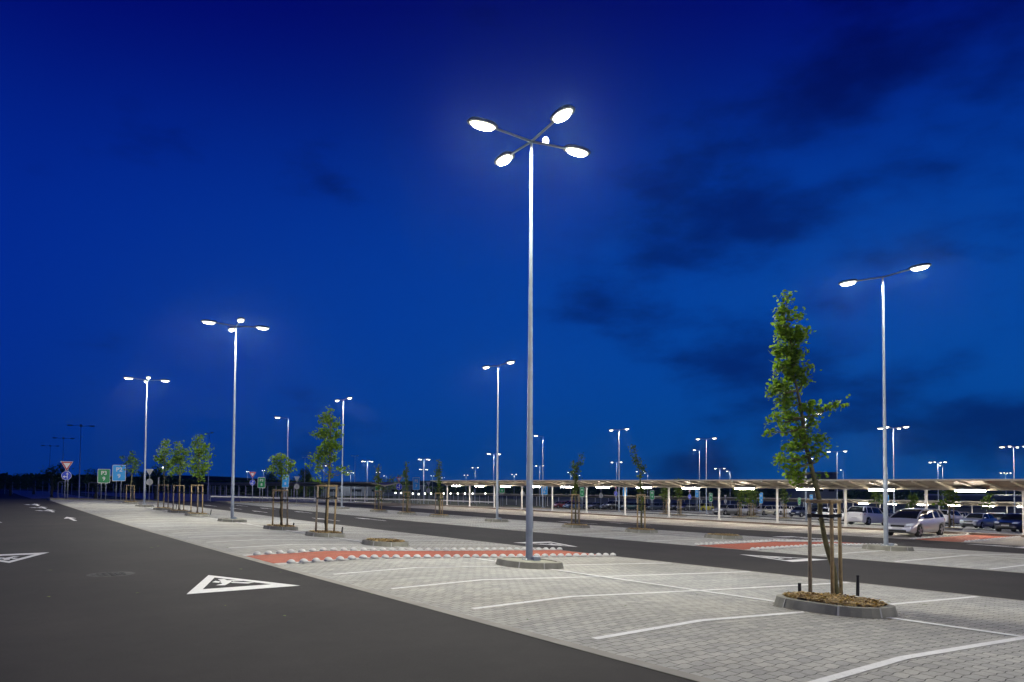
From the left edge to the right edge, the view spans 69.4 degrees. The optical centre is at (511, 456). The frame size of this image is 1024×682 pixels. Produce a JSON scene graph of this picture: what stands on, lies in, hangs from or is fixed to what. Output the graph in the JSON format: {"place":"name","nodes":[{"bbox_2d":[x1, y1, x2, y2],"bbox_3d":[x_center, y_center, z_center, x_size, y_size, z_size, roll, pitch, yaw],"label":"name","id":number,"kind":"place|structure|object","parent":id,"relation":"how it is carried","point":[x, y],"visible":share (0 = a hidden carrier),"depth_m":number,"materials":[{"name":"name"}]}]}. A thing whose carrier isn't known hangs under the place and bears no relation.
{"place":"outdoors","nodes":[
{"label":"outdoors","id":0,"kind":"place"},
{"bbox_2d":[0,490,30,498],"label":"road","id":1,"kind":"structure","parent":0,"point":[7,496],"depth_m":114.73,"materials":[{"name":"grey asphalt"}]},
{"bbox_2d":[0,474,37,495],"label":"dark tree","id":2,"kind":"object","parent":1,"relation":"on","point":[13,480],"visible":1,"depth_m":123.86,"materials":[{"name":"green plant"}]},
{"bbox_2d":[7,490,99,498],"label":"parking pavement","id":3,"kind":"structure","parent":0,"point":[33,496],"depth_m":137.26,"materials":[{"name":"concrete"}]},
{"bbox_2d":[8,473,50,493],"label":"dark tree","id":4,"kind":"object","parent":3,"relation":"on","point":[27,478],"visible":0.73,"depth_m":138.30,"materials":[{"name":"green plant"}]},
{"bbox_2d":[35,460,73,496],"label":"dark tree","id":5,"kind":"object","parent":3,"relation":"on","point":[52,476],"visible":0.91,"depth_m":108.82,"materials":[{"name":"green plant"}]},
{"bbox_2d":[80,468,111,498],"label":"dark tree","id":6,"kind":"object","parent":3,"relation":"on","point":[93,478],"visible":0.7,"depth_m":114.72,"materials":[{"name":"green plant"}]},
{"bbox_2d":[51,498,153,500],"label":"verge","id":7,"kind":"structure","parent":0,"point":[102,499],"depth_m":74.20,"materials":[{"name":"green plant"}]},
{"bbox_2d":[61,461,72,497],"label":"give way sign","id":8,"kind":"object","parent":7,"relation":"on","point":[66,475],"visible":1,"depth_m":72.66,"materials":[{"name":"metal"}]},
{"bbox_2d":[97,469,109,498],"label":"parking sign","id":9,"kind":"object","parent":7,"relation":"on","point":[103,475],"visible":1,"depth_m":74.17,"materials":[{"name":"metal"}]},
{"bbox_2d":[112,465,125,499],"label":"parking sign","id":10,"kind":"object","parent":7,"relation":"on","point":[118,473],"visible":0.97,"depth_m":75.31,"materials":[{"name":"metal"}]},
{"bbox_2d":[82,492,377,502],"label":"parking pavement","id":11,"kind":"structure","parent":0,"point":[188,498],"depth_m":153.95,"materials":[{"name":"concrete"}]},
{"bbox_2d":[4,481,230,496],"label":"fence","id":12,"kind":"object","parent":11,"relation":"on","point":[139,491],"visible":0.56,"depth_m":153.11,"materials":[{"name":"metal"}]},
{"bbox_2d":[140,465,173,498],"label":"dark tree","id":13,"kind":"object","parent":11,"relation":"on","point":[153,474],"visible":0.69,"depth_m":122.25,"materials":[{"name":"green plant"}]},
{"bbox_2d":[264,471,280,496],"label":"dark tree","id":14,"kind":"object","parent":11,"relation":"on","point":[271,479],"visible":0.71,"depth_m":189.27,"materials":[{"name":"green plant"}]},
{"bbox_2d":[203,482,397,501],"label":"walkway canopy","id":15,"kind":"object","parent":11,"relation":"on","point":[353,484],"visible":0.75,"depth_m":120.39,"materials":[{"name":"metal"}]},
{"bbox_2d":[298,466,312,497],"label":"dark tree","id":16,"kind":"object","parent":11,"relation":"on","point":[306,475],"visible":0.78,"depth_m":194.43,"materials":[{"name":"green plant"}]},
{"bbox_2d":[0,499,695,681],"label":"road","id":17,"kind":"structure","parent":0,"point":[79,625],"depth_m":8.88,"materials":[{"name":"grey asphalt"}]},
{"bbox_2d":[0,552,48,562],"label":"road marking","id":18,"kind":"object","parent":17,"relation":"on","point":[30,554],"visible":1,"depth_m":17.76,"materials":[{"name":"paint"}]},
{"bbox_2d":[86,572,134,576],"bbox_3d":[-7.736,2.258,14.256,0.840,0.008,0.840,2,-3,-36],"label":"manhole cover","id":19,"kind":"object","parent":17,"relation":"on","point":[105,574],"visible":1,"depth_m":14.18,"materials":[{"name":"metal"}]},
{"bbox_2d":[187,575,299,593],"bbox_3d":[-5.087,2.221,13.131,1.820,0.016,2.468,2,-3,-36],"label":"road marking","id":20,"kind":"object","parent":17,"relation":"on","point":[202,584],"visible":1,"depth_m":12.65,"materials":[{"name":"paint"}]},
{"bbox_2d":[247,550,595,562],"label":"path","id":21,"kind":"structure","parent":0,"point":[286,557],"depth_m":19.10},
{"bbox_2d":[361,504,627,510],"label":"verge","id":22,"kind":"structure","parent":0,"point":[493,506],"depth_m":100.97,"materials":[{"name":"green plant"}]},
{"bbox_2d":[0,484,1021,681],"bbox_3d":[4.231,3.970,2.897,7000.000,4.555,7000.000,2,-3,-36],"label":"ground","id":23,"kind":"structure","parent":0,"point":[511,501],"depth_m":232.60,"materials":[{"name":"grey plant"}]},
{"bbox_2d":[46,498,162,501],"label":"kerb","id":24,"kind":"structure","parent":23,"relation":"on","point":[102,500],"depth_m":73.60,"materials":[{"name":"concrete"}]},
{"bbox_2d":[112,471,151,498],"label":"dark tree","id":25,"kind":"object","parent":23,"relation":"on","point":[137,482],"visible":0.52,"depth_m":120.37,"materials":[{"name":"green plant"}]},
{"bbox_2d":[0,472,533,496],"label":"distant woods","id":26,"kind":"object","parent":23,"relation":"on","point":[186,482],"visible":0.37,"depth_m":252.72,"materials":[{"name":"green plant"}]},
{"bbox_2d":[212,486,455,501],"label":"fence","id":27,"kind":"object","parent":23,"relation":"on","point":[291,491],"visible":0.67,"depth_m":214.65,"materials":[{"name":"metal"}]},
{"bbox_2d":[277,485,426,495],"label":"distant building","id":28,"kind":"structure","parent":23,"relation":"on","point":[346,490],"depth_m":314.39,"materials":[{"name":"grey"}]},
{"bbox_2d":[366,475,408,493],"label":"dark tree","id":29,"kind":"object","parent":23,"relation":"on","point":[384,489],"visible":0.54,"depth_m":230.03,"materials":[{"name":"green plant"}]},
{"bbox_2d":[430,479,1023,534],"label":"canopy","id":30,"kind":"object","parent":23,"relation":"on","point":[965,485],"depth_m":50.72,"materials":[{"name":"grey metal"}]},
{"bbox_2d":[432,504,1023,536],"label":"kerb","id":31,"kind":"structure","parent":23,"relation":"on","point":[987,534],"depth_m":53.27,"materials":[{"name":"grey concrete"}]},
{"bbox_2d":[452,493,1021,513],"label":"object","id":32,"kind":"object","parent":23,"relation":"on","point":[930,502],"visible":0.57,"depth_m":130.70,"materials":[{"name":"metal"}]},
{"bbox_2d":[518,487,1021,499],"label":"distant woods","id":33,"kind":"object","parent":23,"relation":"on","point":[771,493],"visible":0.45,"depth_m":400.42,"materials":[{"name":"green plant"}]},
{"bbox_2d":[786,472,838,504],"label":"distant building","id":34,"kind":"structure","parent":23,"relation":"on","point":[828,493],"depth_m":211.12,"materials":[{"name":"grey"}]},
{"bbox_2d":[0,0,1023,481],"label":"sky","id":35,"kind":"structure","parent":0,"point":[315,173],"materials":[{"name":"blue"}]},
{"bbox_2d":[65,475,1003,490],"bbox_3d":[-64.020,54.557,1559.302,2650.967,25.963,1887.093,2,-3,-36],"label":"hills","id":36,"kind":"structure","parent":0,"point":[216,478],"depth_m":1414.07,"materials":[{"name":"black"}]},
{"bbox_2d":[52,500,1023,681],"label":"parking pavement","id":37,"kind":"structure","parent":0,"point":[727,625],"depth_m":10.62,"materials":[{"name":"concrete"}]},
{"bbox_2d":[135,505,153,506],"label":"kerbed island","id":38,"kind":"structure","parent":37,"relation":"on","point":[144,505],"depth_m":57.00,"materials":[{"name":"concrete"}]},
{"bbox_2d":[123,376,169,504],"bbox_3d":[-28.782,-1.221,58.045,2.469,9.982,2.469,0,-2,15],"label":"lamp post","id":39,"kind":"object","parent":38,"relation":"on","point":[146,381],"visible":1,"depth_m":57.95,"materials":[{"name":"metal"}]},
{"bbox_2d":[153,508,171,509],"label":"kerbed island","id":40,"kind":"structure","parent":37,"relation":"on","point":[162,508],"depth_m":50.87,"materials":[{"name":"concrete"}]},
{"bbox_2d":[153,438,174,499],"bbox_3d":[-24.278,1.144,51.744,1.644,4.918,1.202,1,-2,-6],"label":"young maple tree","id":41,"kind":"object","parent":40,"relation":"on","point":[163,450],"visible":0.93,"depth_m":51.65,"materials":[{"name":"green plant"}]},
{"bbox_2d":[167,510,189,512],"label":"kerbed island","id":42,"kind":"structure","parent":37,"relation":"on","point":[170,511],"depth_m":46.85,"materials":[{"name":"concrete"}]},
{"bbox_2d":[166,440,191,509],"bbox_3d":[-21.428,1.206,47.608,1.576,4.545,1.157,2,-3,-36],"label":"young maple tree","id":43,"kind":"object","parent":42,"relation":"on","point":[179,459],"visible":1,"depth_m":47.55,"materials":[{"name":"green plant"}]},
{"bbox_2d":[185,513,209,516],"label":"kerbed island","id":44,"kind":"structure","parent":37,"relation":"on","point":[203,515],"depth_m":42.83,"materials":[{"name":"concrete"}]},
{"bbox_2d":[186,433,215,512],"bbox_3d":[-18.366,0.977,43.618,1.506,4.772,1.320,2,-3,-36],"label":"young maple tree","id":45,"kind":"object","parent":44,"relation":"on","point":[198,452],"visible":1,"depth_m":43.51,"materials":[{"name":"green plant"}]},
{"bbox_2d":[217,518,246,521],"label":"kerbed island","id":46,"kind":"structure","parent":37,"relation":"on","point":[230,520],"depth_m":36.72,"materials":[{"name":"concrete"}]},
{"bbox_2d":[201,317,269,518],"bbox_3d":[-14.114,-1.849,37.539,2.469,9.982,2.469,0,-2,15],"label":"lamp post","id":47,"kind":"object","parent":46,"relation":"on","point":[240,320],"visible":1,"depth_m":37.45,"materials":[{"name":"metal"}]},
{"bbox_2d":[263,525,297,529],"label":"kerbed island","id":48,"kind":"structure","parent":37,"relation":"on","point":[278,528],"depth_m":30.58,"materials":[{"name":"concrete"}]},
{"bbox_2d":[264,453,296,524],"bbox_3d":[-9.790,1.371,31.335,1.403,3.161,1.012,0,-2,18],"label":"young maple tree","id":49,"kind":"object","parent":48,"relation":"on","point":[281,469],"visible":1,"depth_m":31.28,"materials":[{"name":"green plant"}]},
{"bbox_2d":[272,489,288,525],"bbox_3d":[-9.704,2.181,31.158,0.361,1.604,0.777,-2,-3,42],"label":"tree stake frame","id":50,"kind":"object","parent":48,"relation":"on","point":[281,499],"visible":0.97,"depth_m":31.00,"materials":[{"name":"brown wood"}]},
{"bbox_2d":[305,531,344,536],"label":"kerbed island","id":51,"kind":"structure","parent":37,"relation":"on","point":[309,533],"depth_m":26.53,"materials":[{"name":"concrete"}]},
{"bbox_2d":[315,485,337,531],"bbox_3d":[-6.768,1.933,27.136,0.895,1.805,0.370,2,-3,-36],"label":"tree stake frame","id":52,"kind":"object","parent":51,"relation":"on","point":[328,497],"visible":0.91,"depth_m":27.00,"materials":[{"name":"brown wood"}]},
{"bbox_2d":[304,405,353,530],"bbox_3d":[-6.801,0.442,27.321,1.730,4.716,0.992,0,-2,15],"label":"young maple tree","id":53,"kind":"object","parent":51,"relation":"on","point":[325,444],"visible":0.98,"depth_m":27.25,"materials":[{"name":"green plant"}]},
{"bbox_2d":[361,539,408,546],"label":"kerbed island","id":54,"kind":"structure","parent":37,"relation":"on","point":[385,544],"depth_m":22.47,"materials":[{"name":"concrete"}]},
{"bbox_2d":[50,500,720,681],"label":"path edging","id":55,"kind":"object","parent":37,"relation":"on","point":[624,658],"visible":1,"depth_m":8.99,"materials":[{"name":"concrete"}]},
{"bbox_2d":[244,549,549,555],"bbox_3d":[-2.595,2.700,21.031,9.860,0.342,0.300,2,-3,-36],"label":"path edging","id":56,"kind":"object","parent":37,"relation":"on","point":[367,550],"visible":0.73,"depth_m":20.03,"materials":[{"name":"red brick"}]},
{"bbox_2d":[274,555,602,564],"bbox_3d":[-1.141,2.618,18.999,9.860,0.342,0.300,2,-3,-36],"label":"path edging","id":57,"kind":"object","parent":37,"relation":"on","point":[411,557],"visible":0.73,"depth_m":17.94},
{"bbox_2d":[496,557,563,568],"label":"kerbed island","id":58,"kind":"structure","parent":37,"relation":"on","point":[516,562],"depth_m":16.52,"materials":[{"name":"concrete"}]},
{"bbox_2d":[467,104,590,560],"bbox_3d":[0.427,-2.605,17.217,2.469,9.982,2.469,0,-2,15],"label":"lamp post","id":59,"kind":"object","parent":58,"relation":"on","point":[562,113],"visible":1,"depth_m":17.12,"materials":[{"name":"metal"}]},
{"bbox_2d":[164,502,1022,600],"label":"path edging","id":60,"kind":"object","parent":37,"relation":"on","point":[696,565],"visible":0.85,"depth_m":18.16,"materials":[{"name":"concrete"}]},
{"bbox_2d":[774,594,897,618],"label":"kerbed island","id":61,"kind":"structure","parent":37,"relation":"on","point":[783,601],"depth_m":10.33,"materials":[{"name":"concrete"}]},
{"bbox_2d":[761,289,850,593],"bbox_3d":[4.774,-0.274,12.071,1.382,5.001,0.796,1,-2,-10],"label":"young maple tree","id":62,"kind":"object","parent":61,"relation":"on","point":[791,352],"visible":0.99,"depth_m":12.01,"materials":[{"name":"green plant"}]},
{"bbox_2d":[806,499,842,594],"bbox_3d":[5.064,1.477,11.968,0.434,1.570,0.556,-1,-3,38],"label":"tree stake frame","id":63,"kind":"object","parent":61,"relation":"on","point":[830,516],"visible":0.9,"depth_m":11.87,"materials":[{"name":"brown wood"}]},
{"bbox_2d":[782,591,886,606],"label":"wood mulch","id":64,"kind":"object","parent":61,"relation":"on","point":[838,599],"visible":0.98,"depth_m":10.72,"materials":[{"name":"brown wood"}]},
{"bbox_2d":[164,501,1023,600],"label":"road","id":65,"kind":"structure","parent":0,"point":[999,584],"depth_m":22.09,"materials":[{"name":"grey asphalt"}]},
{"bbox_2d":[741,554,825,561],"bbox_3d":[7.974,3.056,22.516,1.820,0.036,2.499,2,-3,-36],"label":"road marking","id":66,"kind":"object","parent":65,"relation":"on","point":[796,560],"visible":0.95,"depth_m":22.04,"materials":[{"name":"paint"}]},
{"bbox_2d":[234,503,1023,572],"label":"parking pavement","id":67,"kind":"structure","parent":0,"point":[1009,562],"depth_m":31.30,"materials":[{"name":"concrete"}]},
{"bbox_2d":[333,507,349,508],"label":"kerbed island","id":68,"kind":"structure","parent":67,"relation":"on","point":[342,508],"depth_m":66.66,"materials":[{"name":"concrete"}]},
{"bbox_2d":[335,397,351,506],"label":"lamp post","id":69,"kind":"object","parent":68,"relation":"on","point":[336,400],"visible":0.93,"depth_m":67.40,"materials":[{"name":"metal"}]},
{"bbox_2d":[397,512,416,514],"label":"kerbed island","id":70,"kind":"structure","parent":67,"relation":"on","point":[407,513],"depth_m":56.32,"materials":[{"name":"concrete"}]},
{"bbox_2d":[401,462,410,511],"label":"young maple tree","id":71,"kind":"object","parent":70,"relation":"on","point":[405,475],"visible":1,"depth_m":57.04,"materials":[{"name":"green plant"}]},
{"bbox_2d":[429,514,449,516],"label":"kerbed island","id":72,"kind":"structure","parent":67,"relation":"on","point":[430,515],"depth_m":52.28,"materials":[{"name":"concrete"}]},
{"bbox_2d":[433,459,442,513],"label":"young maple tree","id":73,"kind":"object","parent":72,"relation":"on","point":[438,473],"visible":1,"depth_m":52.96,"materials":[{"name":"green plant"}]},
{"bbox_2d":[485,519,508,521],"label":"kerbed island","id":74,"kind":"structure","parent":67,"relation":"on","point":[498,520],"depth_m":46.37,"materials":[{"name":"concrete"}]},
{"bbox_2d":[482,360,514,518],"bbox_3d":[-0.914,-1.020,47.165,0.365,9.982,3.362,2,-3,-38],"label":"lamp post","id":75,"kind":"object","parent":74,"relation":"on","point":[487,367],"visible":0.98,"depth_m":47.08,"materials":[{"name":"metal"}]},
{"bbox_2d":[561,524,589,527],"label":"kerbed island","id":76,"kind":"structure","parent":67,"relation":"on","point":[575,526],"depth_m":40.09,"materials":[{"name":"concrete"}]},
{"bbox_2d":[569,452,585,523],"bbox_3d":[3.550,1.762,40.849,0.821,4.024,0.885,2,-3,-36],"label":"young maple tree","id":77,"kind":"object","parent":76,"relation":"on","point":[575,476],"visible":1,"depth_m":40.77,"materials":[{"name":"green plant"}]},
{"bbox_2d":[242,504,1020,572],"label":"path edging","id":78,"kind":"object","parent":67,"relation":"on","point":[704,546],"visible":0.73,"depth_m":26.08,"materials":[{"name":"concrete"}]},
{"bbox_2d":[625,529,657,532],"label":"kerbed island","id":79,"kind":"structure","parent":67,"relation":"on","point":[640,531],"depth_m":36.05,"materials":[{"name":"concrete"}]},
{"bbox_2d":[627,444,649,527],"bbox_3d":[6.299,1.487,36.766,1.002,4.271,0.787,2,-3,-36],"label":"young maple tree","id":80,"kind":"object","parent":79,"relation":"on","point":[640,489],"visible":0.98,"depth_m":36.72,"materials":[{"name":"green plant"}]},
{"bbox_2d":[862,544,913,550],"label":"kerbed island","id":81,"kind":"structure","parent":67,"relation":"on","point":[885,548],"depth_m":26.22,"materials":[{"name":"concrete"}]},
{"bbox_2d":[838,263,931,545],"bbox_3d":[13.569,-1.772,26.924,0.365,9.982,3.362,2,-3,-38],"label":"lamp post","id":82,"kind":"object","parent":81,"relation":"on","point":[916,267],"visible":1,"depth_m":26.83,"materials":[{"name":"metal"}]},
{"bbox_2d":[318,503,1023,553],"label":"road","id":83,"kind":"structure","parent":0,"point":[931,544],"depth_m":41.99,"materials":[{"name":"grey asphalt"}]},
{"bbox_2d":[390,505,1023,545],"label":"parking pavement","id":84,"kind":"structure","parent":0,"point":[845,532],"depth_m":50.99,"materials":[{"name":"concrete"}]},
{"bbox_2d":[888,508,944,536],"bbox_3d":[22.079,3.562,40.487,4.194,1.473,2.004,2,-3,-38],"label":"parked car","id":85,"kind":"object","parent":84,"relation":"on","point":[918,522],"visible":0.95,"depth_m":39.66,"materials":[{"name":"white paint"}]},
{"bbox_2d":[704,534,742,538],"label":"kerbed island","id":86,"kind":"structure","parent":0,"point":[721,536],"depth_m":32.01,"materials":[{"name":"concrete"}]},
{"bbox_2d":[495,507,1021,534],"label":"parking pavement","id":87,"kind":"structure","parent":0,"point":[790,522],"depth_m":69.26,"materials":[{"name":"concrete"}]},
{"bbox_2d":[944,528,961,529],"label":"kerbed island","id":88,"kind":"structure","parent":87,"relation":"on","point":[953,529],"depth_m":56.21,"materials":[{"name":"concrete"}]},
{"bbox_2d":[931,490,959,526],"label":"young maple tree","id":89,"kind":"object","parent":88,"relation":"on","point":[949,497],"visible":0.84,"depth_m":56.96,"materials":[{"name":"green plant"}]},
{"bbox_2d":[696,542,863,549],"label":"path","id":90,"kind":"structure","parent":0,"point":[743,546],"depth_m":28.39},
{"bbox_2d":[568,509,1019,531],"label":"road","id":91,"kind":"structure","parent":0,"point":[780,520],"depth_m":78.50,"materials":[{"name":"grey asphalt"}]},
{"bbox_2d":[847,506,882,524],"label":"parked car","id":92,"kind":"object","parent":91,"relation":"on","point":[866,515],"visible":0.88,"depth_m":66.12,"materials":[{"name":"white paint"}]},
{"bbox_2d":[994,513,1022,532],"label":"parked car","id":93,"kind":"object","parent":91,"relation":"on","point":[1012,522],"visible":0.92,"depth_m":55.34,"materials":[{"name":"blue paint"}]},
{"bbox_2d":[603,509,989,527],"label":"road","id":94,"kind":"structure","parent":0,"point":[773,517],"depth_m":101.39,"materials":[{"name":"grey asphalt"}]},
{"bbox_2d":[712,504,740,514],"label":"parked car","id":95,"kind":"object","parent":94,"relation":"on","point":[727,509],"visible":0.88,"depth_m":102.26,"materials":[{"name":"grey paint"}]},
{"bbox_2d":[646,510,959,524],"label":"parking pavement","id":96,"kind":"structure","parent":0,"point":[779,515],"depth_m":115.94,"materials":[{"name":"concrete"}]},
{"bbox_2d":[752,505,778,515],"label":"parked car","id":97,"kind":"object","parent":96,"relation":"on","point":[768,509],"visible":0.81,"depth_m":110.25,"materials":[{"name":"beige paint"}]},
{"bbox_2d":[789,507,812,516],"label":"parked car","id":98,"kind":"object","parent":96,"relation":"on","point":[799,511],"visible":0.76,"depth_m":105.95,"materials":[{"name":"blue paint"}]},
{"bbox_2d":[940,510,963,524],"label":"parked car","id":99,"kind":"object","parent":96,"relation":"on","point":[957,516],"visible":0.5,"depth_m":84.67,"materials":[{"name":"white paint"}]},
{"bbox_2d":[603,510,1018,530],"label":"parking pavement","id":100,"kind":"structure","parent":0,"point":[791,519],"depth_m":87.61,"materials":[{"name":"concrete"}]},
{"bbox_2d":[877,426,909,512],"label":"lamp post","id":101,"kind":"object","parent":100,"relation":"on","point":[893,461],"visible":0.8,"depth_m":76.29,"materials":[{"name":"metal"}]},
{"bbox_2d":[960,513,997,528],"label":"parked car","id":102,"kind":"object","parent":100,"relation":"on","point":[980,520],"visible":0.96,"depth_m":69.29,"materials":[{"name":"grey paint"}]},
{"bbox_2d":[915,535,1006,541],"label":"path","id":103,"kind":"structure","parent":0,"point":[963,538],"depth_m":37.83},
{"bbox_2d":[924,494,1021,507],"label":"distant building","id":104,"kind":"structure","parent":0,"point":[979,497],"depth_m":205.68,"materials":[{"name":"grey"}]},
{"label":"road","id":105,"kind":"structure","parent":0,"visible":0},
{"bbox_2d":[210,496,493,505],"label":"guard rail","id":106,"kind":"object","parent":105,"relation":"on","point":[240,497],"visible":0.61,"depth_m":97.97,"materials":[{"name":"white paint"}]},
{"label":"kerbed island","id":107,"kind":"object","parent":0,"visible":0},
{"bbox_2d":[119,450,142,487],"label":"young maple tree","id":108,"kind":"object","parent":107,"relation":"on","point":[130,462],"visible":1,"depth_m":66.62,"materials":[{"name":"green plant"}]},
{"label":"kerbed island","id":109,"kind":"object","parent":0,"visible":0},
{"bbox_2d":[732,488,749,516],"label":"young maple tree","id":110,"kind":"object","parent":109,"relation":"on","point":[741,497],"visible":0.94,"depth_m":79.83,"materials":[{"name":"green plant"}]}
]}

